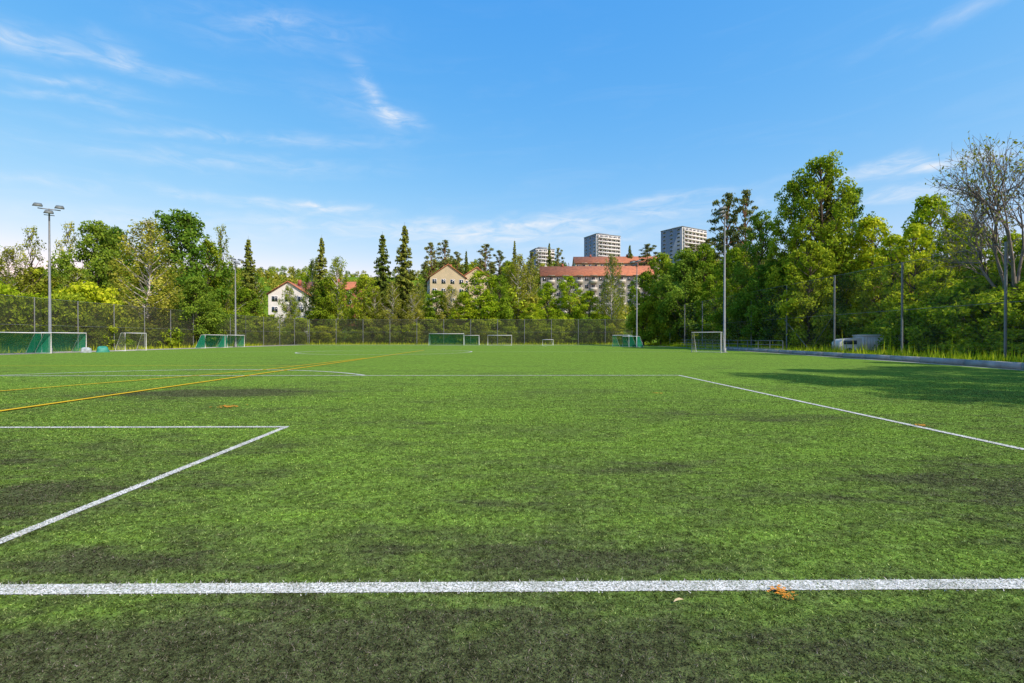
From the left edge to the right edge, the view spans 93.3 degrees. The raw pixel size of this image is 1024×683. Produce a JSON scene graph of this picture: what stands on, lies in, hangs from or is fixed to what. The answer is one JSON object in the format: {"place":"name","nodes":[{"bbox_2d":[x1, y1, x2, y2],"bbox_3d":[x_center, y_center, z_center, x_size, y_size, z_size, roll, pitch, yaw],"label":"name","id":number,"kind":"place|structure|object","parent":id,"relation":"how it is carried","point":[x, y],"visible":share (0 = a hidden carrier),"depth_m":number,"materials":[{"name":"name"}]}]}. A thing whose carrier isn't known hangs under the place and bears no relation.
{"place":"outdoors","nodes":[
{"label":"outdoors","id":0,"kind":"place"},
{"bbox_2d":[0,263,989,366],"bbox_3d":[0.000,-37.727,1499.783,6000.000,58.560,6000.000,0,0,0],"label":"ground","id":1,"kind":"structure","parent":0,"point":[265,311],"depth_m":242.09,"materials":[{"name":"green plant"}]},
{"bbox_2d":[0,246,35,325],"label":"birch tree","id":2,"kind":"object","parent":1,"relation":"on","point":[6,278],"visible":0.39,"depth_m":77.89,"materials":[{"name":"green plant"}]},
{"bbox_2d":[0,282,37,331],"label":"bush","id":3,"kind":"object","parent":1,"relation":"on","point":[6,289],"visible":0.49,"depth_m":53.06,"materials":[{"name":"green plant"}]},
{"bbox_2d":[14,225,56,309],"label":"young birch tree","id":4,"kind":"object","parent":1,"relation":"on","point":[25,261],"visible":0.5,"depth_m":79.61,"materials":[{"name":"green plant"}]},
{"bbox_2d":[13,267,61,310],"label":"maple tree","id":5,"kind":"object","parent":1,"relation":"on","point":[39,269],"visible":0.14,"depth_m":80.66,"materials":[{"name":"green plant"}]},
{"bbox_2d":[0,292,75,331],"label":"bush","id":6,"kind":"object","parent":1,"relation":"on","point":[63,319],"visible":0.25,"depth_m":55.47,"materials":[{"name":"green plant"}]},
{"bbox_2d":[25,292,110,345],"bbox_3d":[-54.401,-2.069,58.608,7.211,8.193,8.152,0,0,-5],"label":"bush","id":7,"kind":"object","parent":1,"relation":"on","point":[71,297],"visible":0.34,"depth_m":58.83,"materials":[{"name":"green plant"}]},
{"bbox_2d":[51,221,90,287],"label":"young birch tree","id":8,"kind":"object","parent":1,"relation":"on","point":[68,233],"visible":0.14,"depth_m":83.48,"materials":[{"name":"green plant"}]},
{"bbox_2d":[36,280,122,345],"bbox_3d":[-55.526,-2.693,62.544,8.465,10.435,8.617,0,0,14],"label":"bush","id":9,"kind":"object","parent":1,"relation":"on","point":[88,290],"visible":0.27,"depth_m":62.73,"materials":[{"name":"green plant"}]},
{"bbox_2d":[43,220,146,311],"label":"oak tree","id":10,"kind":"object","parent":1,"relation":"on","point":[95,235],"visible":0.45,"depth_m":79.98,"materials":[{"name":"green plant"}]},
{"bbox_2d":[80,322,117,347],"bbox_3d":[-52.553,-0.524,60.307,4.378,4.305,4.950,0,0,18],"label":"bush","id":11,"kind":"object","parent":1,"relation":"on","point":[96,332],"visible":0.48,"depth_m":60.42,"materials":[{"name":"green plant"}]},
{"bbox_2d":[83,298,142,345],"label":"bush","id":12,"kind":"object","parent":1,"relation":"on","point":[123,321],"visible":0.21,"depth_m":66.28,"materials":[{"name":"green plant"}]},
{"bbox_2d":[87,225,151,307],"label":"oak tree","id":13,"kind":"object","parent":1,"relation":"on","point":[115,229],"visible":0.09,"depth_m":88.90,"materials":[{"name":"green plant"}]},
{"bbox_2d":[0,295,245,349],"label":"chain link fence","id":14,"kind":"object","parent":1,"relation":"on","point":[39,314],"visible":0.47,"depth_m":59.12,"materials":[{"name":"metal"}]},
{"bbox_2d":[106,218,184,343],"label":"birch tree","id":15,"kind":"object","parent":1,"relation":"on","point":[163,303],"visible":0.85,"depth_m":71.15,"materials":[{"name":"green plant"}]},
{"bbox_2d":[111,208,237,313],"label":"oak tree","id":16,"kind":"object","parent":1,"relation":"on","point":[188,225],"visible":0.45,"depth_m":90.02,"materials":[{"name":"green plant"}]},
{"bbox_2d":[164,276,234,345],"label":"oak tree","id":17,"kind":"object","parent":1,"relation":"on","point":[198,298],"visible":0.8,"depth_m":78.89,"materials":[{"name":"green plant"}]},
{"bbox_2d":[186,239,234,314],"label":"maple tree","id":18,"kind":"object","parent":1,"relation":"on","point":[209,244],"visible":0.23,"depth_m":95.46,"materials":[{"name":"green plant"}]},
{"bbox_2d":[210,224,234,310],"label":"young birch tree","id":19,"kind":"object","parent":1,"relation":"on","point":[219,243],"visible":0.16,"depth_m":100.00,"materials":[{"name":"green plant"}]},
{"bbox_2d":[229,287,263,322],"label":"maple tree","id":20,"kind":"object","parent":1,"relation":"on","point":[244,296],"visible":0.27,"depth_m":107.31,"materials":[{"name":"green plant"}]},
{"bbox_2d":[233,239,262,316],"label":"spruce tree","id":21,"kind":"object","parent":1,"relation":"on","point":[249,280],"visible":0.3,"depth_m":111.56,"materials":[{"name":"green plant"}]},
{"bbox_2d":[246,316,307,345],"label":"chain link fence","id":22,"kind":"object","parent":1,"relation":"on","point":[265,341],"visible":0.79,"depth_m":100.29,"materials":[{"name":"metal"}]},
{"bbox_2d":[274,285,304,329],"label":"birch tree","id":23,"kind":"object","parent":1,"relation":"on","point":[285,308],"visible":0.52,"depth_m":121.31,"materials":[{"name":"green plant"}]},
{"bbox_2d":[268,282,312,334],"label":"walls","id":24,"kind":"structure","parent":1,"relation":"on","point":[297,292],"depth_m":134.24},
{"bbox_2d":[286,318,319,343],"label":"bush","id":25,"kind":"object","parent":1,"relation":"on","point":[299,321],"visible":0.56,"depth_m":114.82,"materials":[{"name":"green plant"}]},
{"bbox_2d":[300,258,318,336],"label":"birch tree","id":26,"kind":"object","parent":1,"relation":"on","point":[312,273],"visible":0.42,"depth_m":127.26,"materials":[{"name":"green plant"}]},
{"bbox_2d":[306,236,328,337],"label":"spruce tree","id":27,"kind":"object","parent":1,"relation":"on","point":[319,261],"visible":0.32,"depth_m":123.20,"materials":[{"name":"green plant"}]},
{"bbox_2d":[307,277,346,337],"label":"maple tree","id":28,"kind":"object","parent":1,"relation":"on","point":[321,301],"visible":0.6,"depth_m":118.55,"materials":[{"name":"green plant"}]},
{"bbox_2d":[319,256,355,338],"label":"birch tree","id":29,"kind":"object","parent":1,"relation":"on","point":[336,264],"visible":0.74,"depth_m":118.93,"materials":[{"name":"green plant"}]},
{"bbox_2d":[345,273,381,336],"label":"maple tree","id":30,"kind":"object","parent":1,"relation":"on","point":[361,282],"visible":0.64,"depth_m":118.38,"materials":[{"name":"green plant"}]},
{"bbox_2d":[357,287,386,339],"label":"birch tree","id":31,"kind":"object","parent":1,"relation":"on","point":[377,304],"visible":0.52,"depth_m":117.91,"materials":[{"name":"green plant"}]},
{"bbox_2d":[368,232,394,340],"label":"spruce tree","id":32,"kind":"object","parent":1,"relation":"on","point":[382,281],"visible":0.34,"depth_m":125.20,"materials":[{"name":"green plant"}]},
{"bbox_2d":[378,281,406,335],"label":"birch tree","id":33,"kind":"object","parent":1,"relation":"on","point":[395,306],"visible":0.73,"depth_m":118.37,"materials":[{"name":"green plant"}]},
{"bbox_2d":[385,225,421,341],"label":"spruce tree","id":34,"kind":"object","parent":1,"relation":"on","point":[403,279],"visible":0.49,"depth_m":123.04,"materials":[{"name":"green plant"}]},
{"bbox_2d":[398,291,426,340],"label":"birch tree","id":35,"kind":"object","parent":1,"relation":"on","point":[416,310],"visible":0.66,"depth_m":117.24,"materials":[{"name":"green plant"}]},
{"bbox_2d":[420,241,437,291],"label":"pine tree","id":36,"kind":"object","parent":1,"relation":"on","point":[434,261],"visible":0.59,"depth_m":189.30,"materials":[{"name":"green plant"}]},
{"bbox_2d":[418,290,450,333],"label":"maple tree","id":37,"kind":"object","parent":1,"relation":"on","point":[430,311],"visible":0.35,"depth_m":120.22,"materials":[{"name":"green plant"}]},
{"bbox_2d":[427,265,465,315],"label":"walls","id":38,"kind":"structure","parent":1,"relation":"on","point":[447,272],"depth_m":176.08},
{"bbox_2d":[434,285,462,333],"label":"birch tree","id":39,"kind":"object","parent":1,"relation":"on","point":[445,304],"visible":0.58,"depth_m":118.87,"materials":[{"name":"green plant"}]},
{"bbox_2d":[444,294,486,334],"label":"linden tree","id":40,"kind":"object","parent":1,"relation":"on","point":[464,300],"visible":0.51,"depth_m":117.27,"materials":[{"name":"green plant"}]},
{"bbox_2d":[309,319,631,344],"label":"chain link fence","id":41,"kind":"object","parent":1,"relation":"on","point":[349,326],"visible":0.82,"depth_m":112.84,"materials":[{"name":"metal"}]},
{"bbox_2d":[454,270,503,336],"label":"linden tree","id":42,"kind":"object","parent":1,"relation":"on","point":[485,295],"visible":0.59,"depth_m":119.43,"materials":[{"name":"green plant"}]},
{"bbox_2d":[487,275,515,331],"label":"maple tree","id":43,"kind":"object","parent":1,"relation":"on","point":[505,311],"visible":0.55,"depth_m":122.57,"materials":[{"name":"green plant"}]},
{"bbox_2d":[4,252,1015,337],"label":"distant forest","id":44,"kind":"object","parent":1,"relation":"on","point":[270,272],"visible":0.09,"depth_m":255.01,"materials":[{"name":"plant"}]},
{"bbox_2d":[504,254,537,332],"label":"birch tree","id":45,"kind":"object","parent":1,"relation":"on","point":[518,270],"visible":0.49,"depth_m":144.69,"materials":[{"name":"green plant"}]},
{"bbox_2d":[519,303,547,340],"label":"linden tree","id":46,"kind":"object","parent":1,"relation":"on","point":[535,312],"visible":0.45,"depth_m":117.71,"materials":[{"name":"green plant"}]},
{"bbox_2d":[532,282,565,332],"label":"linden tree","id":47,"kind":"object","parent":1,"relation":"on","point":[547,296],"visible":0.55,"depth_m":122.63,"materials":[{"name":"green plant"}]},
{"bbox_2d":[87,337,1023,362],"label":"verge grass","id":48,"kind":"structure","parent":1,"relation":"on","point":[970,356],"depth_m":48.72,"materials":[{"name":"green plant"}]},
{"bbox_2d":[549,316,575,341],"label":"bush","id":49,"kind":"object","parent":1,"relation":"on","point":[567,328],"visible":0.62,"depth_m":117.39,"materials":[{"name":"green plant"}]},
{"bbox_2d":[552,276,587,338],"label":"linden tree","id":50,"kind":"object","parent":1,"relation":"on","point":[567,299],"visible":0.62,"depth_m":122.58,"materials":[{"name":"green plant"}]},
{"bbox_2d":[575,290,601,338],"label":"linden tree","id":51,"kind":"object","parent":1,"relation":"on","point":[589,294],"visible":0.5,"depth_m":120.33,"materials":[{"name":"green plant"}]},
{"bbox_2d":[540,276,648,313],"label":"walls","id":52,"kind":"structure","parent":1,"relation":"on","point":[588,283],"depth_m":206.94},
{"bbox_2d":[540,275,651,313],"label":"windows and balconies","id":53,"kind":"structure","parent":52,"relation":"attached to","point":[579,280],"depth_m":206.20,"materials":[{"name":"white glass"}]},
{"bbox_2d":[539,263,654,279],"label":"roof","id":54,"kind":"structure","parent":52,"relation":"on","point":[562,269],"depth_m":209.69,"materials":[{"name":"tile"}]},
{"bbox_2d":[584,233,620,256],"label":"apartment tower","id":55,"kind":"structure","parent":1,"relation":"on","point":[600,245],"depth_m":415.69,"materials":[{"name":"concrete"}]},
{"bbox_2d":[585,235,619,256],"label":"windows and balconies","id":56,"kind":"structure","parent":55,"relation":"in","point":[604,254],"depth_m":414.49,"materials":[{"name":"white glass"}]},
{"bbox_2d":[597,254,626,335],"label":"birch tree","id":57,"kind":"object","parent":1,"relation":"on","point":[611,311],"visible":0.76,"depth_m":116.98,"materials":[{"name":"green plant"}]},
{"bbox_2d":[573,263,653,265],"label":"walls","id":58,"kind":"structure","parent":1,"relation":"on","point":[622,264],"depth_m":244.94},
{"bbox_2d":[572,254,656,265],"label":"roof","id":59,"kind":"structure","parent":58,"relation":"on","point":[594,260],"depth_m":247.46,"materials":[{"name":"tile"}]},
{"bbox_2d":[624,272,660,345],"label":"maple tree","id":60,"kind":"object","parent":1,"relation":"on","point":[631,321],"visible":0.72,"depth_m":98.82,"materials":[{"name":"green plant"}]},
{"bbox_2d":[637,252,678,344],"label":"maple tree","id":61,"kind":"object","parent":1,"relation":"on","point":[661,267],"visible":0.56,"depth_m":97.06,"materials":[{"name":"green plant"}]},
{"bbox_2d":[660,226,706,262],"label":"apartment tower","id":62,"kind":"structure","parent":1,"relation":"on","point":[674,240],"depth_m":380.03,"materials":[{"name":"concrete"}]},
{"bbox_2d":[663,227,706,262],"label":"windows and balconies","id":63,"kind":"structure","parent":62,"relation":"in","point":[698,232],"depth_m":379.62,"materials":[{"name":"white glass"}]},
{"bbox_2d":[649,248,720,343],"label":"oak tree","id":64,"kind":"object","parent":1,"relation":"on","point":[669,302],"visible":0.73,"depth_m":89.90,"materials":[{"name":"green plant"}]},
{"bbox_2d":[683,243,720,341],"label":"maple tree","id":65,"kind":"object","parent":1,"relation":"on","point":[711,256],"visible":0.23,"depth_m":88.95,"materials":[{"name":"green plant"}]},
{"bbox_2d":[693,273,728,344],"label":"maple tree","id":66,"kind":"object","parent":1,"relation":"on","point":[711,282],"visible":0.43,"depth_m":79.42,"materials":[{"name":"green plant"}]},
{"bbox_2d":[703,191,749,294],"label":"pine tree","id":67,"kind":"object","parent":1,"relation":"on","point":[729,232],"visible":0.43,"depth_m":91.44,"materials":[{"name":"green plant"}]},
{"bbox_2d":[704,247,757,345],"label":"maple tree","id":68,"kind":"object","parent":1,"relation":"on","point":[731,289],"visible":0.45,"depth_m":71.42,"materials":[{"name":"green plant"}]},
{"bbox_2d":[723,189,765,282],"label":"pine tree","id":69,"kind":"object","parent":1,"relation":"on","point":[745,200],"visible":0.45,"depth_m":87.39,"materials":[{"name":"green plant"}]},
{"bbox_2d":[726,210,784,341],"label":"aspen tree","id":70,"kind":"object","parent":1,"relation":"on","point":[759,224],"visible":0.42,"depth_m":65.65,"materials":[{"name":"green plant"}]},
{"bbox_2d":[729,259,792,345],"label":"oak tree","id":71,"kind":"object","parent":1,"relation":"on","point":[757,306],"visible":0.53,"depth_m":61.10,"materials":[{"name":"green plant"}]},
{"bbox_2d":[762,175,837,344],"bbox_3d":[35.463,-9.527,59.904,8.284,21.469,7.980,0,0,39],"label":"aspen tree","id":72,"kind":"object","parent":1,"relation":"on","point":[791,186],"visible":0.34,"depth_m":59.33,"materials":[{"name":"green plant"}]},
{"bbox_2d":[774,240,842,348],"bbox_3d":[33.293,-5.027,53.845,7.012,12.562,6.618,0,0,39],"label":"maple tree","id":73,"kind":"object","parent":1,"relation":"on","point":[810,303],"visible":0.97,"depth_m":53.17,"materials":[{"name":"green plant"}]},
{"bbox_2d":[769,149,874,337],"bbox_3d":[37.553,-10.573,58.198,11.033,23.548,10.628,0,0,12],"label":"aspen tree","id":74,"kind":"object","parent":1,"relation":"on","point":[820,166],"visible":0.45,"depth_m":56.47,"materials":[{"name":"green plant"}]},
{"bbox_2d":[815,155,851,304],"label":"spruce tree","id":75,"kind":"object","parent":1,"relation":"on","point":[828,200],"visible":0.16,"depth_m":59.46,"materials":[{"name":"green plant"}]},
{"bbox_2d":[657,239,1023,357],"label":"ball stop fence","id":76,"kind":"object","parent":1,"relation":"on","point":[1005,302],"visible":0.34,"depth_m":38.36,"materials":[{"name":"metal"}]},
{"bbox_2d":[810,311,873,348],"bbox_3d":[36.075,-0.780,52.785,6.100,5.053,5.396,0,0,9],"label":"bush","id":77,"kind":"object","parent":1,"relation":"on","point":[845,322],"visible":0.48,"depth_m":51.61,"materials":[{"name":"green plant"}]},
{"bbox_2d":[834,186,883,307],"bbox_3d":[43.168,-9.585,61.711,8.244,21.212,7.971,0,0,26],"label":"aspen tree","id":78,"kind":"object","parent":1,"relation":"on","point":[854,226],"visible":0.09,"depth_m":61.09,"materials":[{"name":"green plant"}]},
{"bbox_2d":[840,305,884,350],"bbox_3d":[39.689,-1.104,53.987,8.212,6.128,8.067,0,0,-5],"label":"bush","id":79,"kind":"object","parent":1,"relation":"on","point":[857,320],"visible":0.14,"depth_m":52.19,"materials":[{"name":"green plant"}]},
{"bbox_2d":[832,335,904,352],"bbox_3d":[34.029,0.271,46.297,5.460,1.835,2.020,0,0,11],"label":"white box trailer","id":80,"kind":"object","parent":1,"relation":"on","point":[856,340],"visible":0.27,"depth_m":45.64,"materials":[{"name":"paint"}]},
{"bbox_2d":[835,216,906,323],"bbox_3d":[41.705,-6.481,55.476,7.707,16.079,7.570,0,0,2],"label":"linden tree","id":81,"kind":"object","parent":1,"relation":"on","point":[867,226],"visible":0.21,"depth_m":55.46,"materials":[{"name":"green plant"}]},
{"bbox_2d":[726,347,1023,369],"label":"concrete kerb","id":82,"kind":"structure","parent":1,"relation":"on","point":[995,364],"depth_m":31.00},
{"bbox_2d":[849,234,921,334],"bbox_3d":[39.170,-4.918,49.812,6.704,12.312,7.716,0,0,2],"label":"linden tree","id":83,"kind":"object","parent":1,"relation":"on","point":[888,241],"visible":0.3,"depth_m":49.99,"materials":[{"name":"green plant"}]},
{"bbox_2d":[870,304,937,354],"bbox_3d":[34.768,-0.636,42.594,5.242,5.250,5.150,0,0,33],"label":"bush","id":84,"kind":"object","parent":1,"relation":"on","point":[891,330],"visible":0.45,"depth_m":42.19,"materials":[{"name":"green plant"}]},
{"bbox_2d":[876,223,955,345],"bbox_3d":[38.150,-4.989,45.885,6.168,12.546,7.098,0,0,33],"label":"linden tree","id":85,"kind":"object","parent":1,"relation":"on","point":[921,263],"visible":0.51,"depth_m":45.56,"materials":[{"name":"green plant"}]},
{"bbox_2d":[888,194,978,300],"bbox_3d":[43.198,-6.832,49.484,7.741,16.804,7.604,0,0,17],"label":"linden tree","id":86,"kind":"object","parent":1,"relation":"on","point":[927,203],"visible":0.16,"depth_m":49.29,"materials":[{"name":"green plant"}]},
{"bbox_2d":[903,270,974,350],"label":"linden tree","id":87,"kind":"object","parent":1,"relation":"on","point":[937,280],"visible":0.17,"depth_m":41.88,"materials":[{"name":"green plant"}]},
{"bbox_2d":[903,303,989,356],"bbox_3d":[35.313,-0.552,39.159,5.662,5.077,5.763,0,0,-25],"label":"bush","id":88,"kind":"object","parent":1,"relation":"on","point":[921,333],"visible":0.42,"depth_m":39.32,"materials":[{"name":"green plant"}]},
{"bbox_2d":[934,213,992,279],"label":"linden tree","id":89,"kind":"object","parent":1,"relation":"on","point":[946,237],"visible":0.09,"depth_m":47.57,"materials":[{"name":"green plant"}]},
{"bbox_2d":[908,275,1020,349],"bbox_3d":[37.985,-1.547,40.048,8.196,7.638,8.052,0,0,8],"label":"bush","id":90,"kind":"object","parent":1,"relation":"on","point":[962,285],"visible":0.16,"depth_m":39.56,"materials":[{"name":"green plant"}]},
{"bbox_2d":[919,131,1023,328],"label":"sparse tree","id":91,"kind":"object","parent":1,"relation":"on","point":[986,206],"visible":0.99,"depth_m":35.64,"materials":[{"name":"grey plant"}]},
{"bbox_2d":[927,287,1023,356],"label":"bush","id":92,"kind":"object","parent":1,"relation":"on","point":[987,324],"visible":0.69,"depth_m":35.09,"materials":[{"name":"green plant"}]},
{"bbox_2d":[943,259,1023,348],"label":"bush","id":93,"kind":"object","parent":1,"relation":"on","point":[1020,285],"visible":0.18,"depth_m":37.61,"materials":[{"name":"green plant"}]},
{"bbox_2d":[951,228,1016,281],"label":"linden tree","id":94,"kind":"object","parent":1,"relation":"on","point":[969,273],"visible":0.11,"depth_m":43.64,"materials":[{"name":"green plant"}]},
{"bbox_2d":[968,329,1023,357],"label":"bush","id":95,"kind":"object","parent":1,"relation":"on","point":[1014,338],"visible":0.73,"depth_m":32.44,"materials":[{"name":"green plant"}]},
{"bbox_2d":[984,232,1023,279],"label":"linden tree","id":96,"kind":"object","parent":1,"relation":"on","point":[1014,243],"visible":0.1,"depth_m":41.81,"materials":[{"name":"green plant"}]},
{"bbox_2d":[0,345,1016,369],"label":"asphalt path","id":97,"kind":"structure","parent":0,"point":[645,345],"depth_m":50.85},
{"bbox_2d":[32,202,64,352],"bbox_3d":[-46.698,-6.347,48.812,2.360,15.045,1.079,0,0,-38],"label":"floodlight mast","id":98,"kind":"object","parent":97,"relation":"on","point":[49,211],"visible":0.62,"depth_m":48.88,"materials":[{"name":"metal"}]},
{"bbox_2d":[46,332,86,351],"bbox_3d":[-47.291,0.101,50.302,1.672,2.092,5.090,0,0,0],"label":"football goal","id":99,"kind":"object","parent":97,"relation":"on","point":[67,342],"visible":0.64,"depth_m":51.87,"materials":[{"name":"fabric"}]},
{"bbox_2d":[195,335,224,347],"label":"football goal","id":100,"kind":"object","parent":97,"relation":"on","point":[209,341],"visible":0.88,"depth_m":75.64,"materials":[{"name":"fabric"}]},
{"bbox_2d":[0,345,1023,682],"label":"artificial turf pitch","id":101,"kind":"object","parent":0,"point":[532,363],"visible":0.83,"depth_m":4.30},
{"bbox_2d":[0,332,51,353],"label":"football goal","id":102,"kind":"object","parent":101,"relation":"on","point":[23,342],"visible":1,"depth_m":45.96,"materials":[{"name":"fabric"}]},
{"bbox_2d":[0,350,421,410],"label":"yellow pitch marking","id":103,"kind":"object","parent":101,"relation":"on","point":[168,377],"visible":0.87,"depth_m":18.08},
{"bbox_2d":[429,334,464,344],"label":"football goal","id":104,"kind":"object","parent":101,"relation":"on","point":[446,339],"visible":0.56,"depth_m":102.91,"materials":[{"name":"fabric"}]},
{"bbox_2d":[0,370,1023,682],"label":"turf fibres","id":105,"kind":"object","parent":101,"relation":"on","point":[464,546],"visible":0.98,"depth_m":3.63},
{"bbox_2d":[0,345,1023,593],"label":"white pitch marking","id":106,"kind":"object","parent":101,"relation":"on","point":[580,585],"visible":0.89,"depth_m":2.90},
{"bbox_2d":[716,206,727,352],"bbox_3d":[21.981,-6.358,50.520,1.040,15.045,2.360,0,0,17],"label":"floodlight mast","id":107,"kind":"object","parent":101,"relation":"on","point":[721,210],"visible":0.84,"depth_m":50.39,"materials":[{"name":"metal"}]},
{"bbox_2d":[0,0,1023,276],"label":"sky","id":108,"kind":"structure","parent":0,"point":[286,125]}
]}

